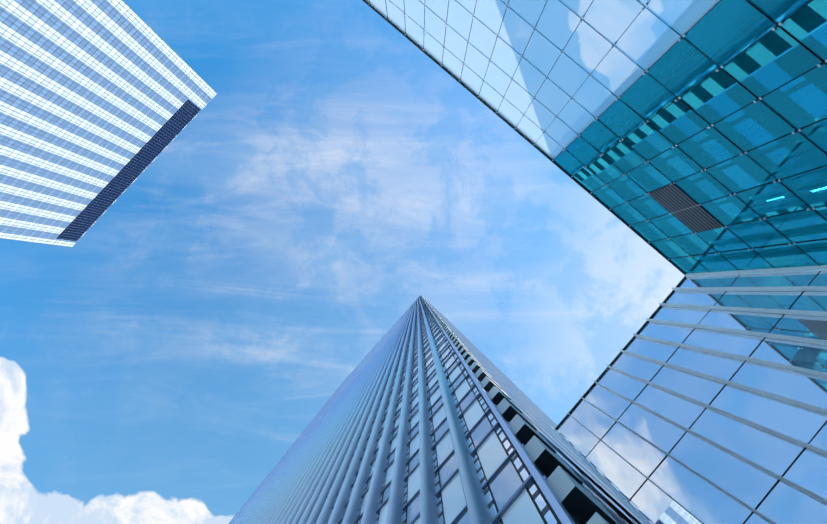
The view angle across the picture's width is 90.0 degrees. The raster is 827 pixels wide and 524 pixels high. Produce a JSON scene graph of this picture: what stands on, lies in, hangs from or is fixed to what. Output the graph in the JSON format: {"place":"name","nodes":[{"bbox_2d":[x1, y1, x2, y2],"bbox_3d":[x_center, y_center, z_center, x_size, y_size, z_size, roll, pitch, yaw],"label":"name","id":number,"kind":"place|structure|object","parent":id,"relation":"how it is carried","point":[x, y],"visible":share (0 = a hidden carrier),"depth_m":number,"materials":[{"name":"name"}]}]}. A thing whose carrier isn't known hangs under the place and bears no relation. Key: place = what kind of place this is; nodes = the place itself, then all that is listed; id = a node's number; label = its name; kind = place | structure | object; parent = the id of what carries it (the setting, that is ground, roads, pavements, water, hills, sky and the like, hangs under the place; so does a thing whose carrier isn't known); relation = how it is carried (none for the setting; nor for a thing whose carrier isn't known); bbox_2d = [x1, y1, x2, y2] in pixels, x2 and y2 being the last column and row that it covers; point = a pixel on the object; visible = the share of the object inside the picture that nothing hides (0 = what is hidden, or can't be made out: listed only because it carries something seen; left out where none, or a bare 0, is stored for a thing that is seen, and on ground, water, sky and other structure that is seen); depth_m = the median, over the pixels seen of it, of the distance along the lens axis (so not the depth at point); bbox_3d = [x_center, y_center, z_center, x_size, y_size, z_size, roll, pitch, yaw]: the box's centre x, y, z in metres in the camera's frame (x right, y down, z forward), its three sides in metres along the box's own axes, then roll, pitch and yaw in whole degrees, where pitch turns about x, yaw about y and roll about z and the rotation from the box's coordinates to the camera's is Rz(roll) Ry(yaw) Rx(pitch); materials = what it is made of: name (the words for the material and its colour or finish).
{"place":"outdoors","nodes":[
{"label":"outdoors","id":0,"kind":"place"},
{"bbox_2d":[0,0,683,523],"label":"sky","id":1,"kind":"structure","parent":0,"point":[157,366],"materials":[{"name":"blue"}]},
{"label":"ground","id":2,"kind":"structure","parent":0,"visible":0},
{"bbox_2d":[0,0,216,246],"bbox_3d":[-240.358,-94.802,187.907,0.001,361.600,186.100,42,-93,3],"label":"skyscraper","id":3,"kind":"structure","parent":2,"relation":"on","point":[158,43],"depth_m":286.42,"materials":[{"name":"white glass"}]},
{"bbox_2d":[0,0,215,246],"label":"window frames","id":4,"kind":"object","parent":3,"relation":"attached to","point":[79,120],"visible":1,"depth_m":290.82,"materials":[{"name":"white metal"}]},
{"bbox_2d":[343,310,561,523],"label":"window frames","id":5,"kind":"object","parent":2,"relation":"on","point":[528,491],"depth_m":13.60,"materials":[{"name":"black metal"}]},
{"bbox_2d":[228,295,574,523],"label":"tower ribs","id":6,"kind":"object","parent":5,"relation":"attached to","point":[302,481],"visible":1,"depth_m":31.22,"materials":[{"name":"metal"}]},
{"bbox_2d":[327,302,557,523],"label":"windows","id":7,"kind":"structure","parent":5,"relation":"attached to","point":[505,483],"depth_m":15.55,"materials":[{"name":"blue glass"}]},
{"bbox_2d":[421,295,643,523],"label":"building side wall","id":8,"kind":"structure","parent":5,"relation":"attached to","point":[584,492],"depth_m":17.20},
{"bbox_2d":[362,0,826,429],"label":"window frame","id":9,"kind":"object","parent":2,"relation":"on","point":[683,207],"visible":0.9,"depth_m":19.37,"materials":[{"name":"grey metal"}]},
{"bbox_2d":[365,0,826,273],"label":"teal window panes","id":10,"kind":"object","parent":2,"relation":"on","point":[721,32],"visible":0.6,"depth_m":16.21,"materials":[{"name":"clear glass"}]},
{"bbox_2d":[564,0,826,520],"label":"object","id":11,"kind":"object","parent":2,"relation":"on","point":[733,224],"depth_m":16.01,"materials":[{"name":"metal"}]},
{"bbox_2d":[550,271,826,523],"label":"window frames","id":12,"kind":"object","parent":11,"relation":"attached to","point":[765,362],"visible":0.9,"depth_m":16.18,"materials":[{"name":"grey metal"}]},
{"bbox_2d":[557,271,826,523],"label":"building lower panes","id":13,"kind":"object","parent":12,"relation":"attached to","point":[704,501],"visible":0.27,"depth_m":15.78,"materials":[{"name":"blue glass"}]}
]}

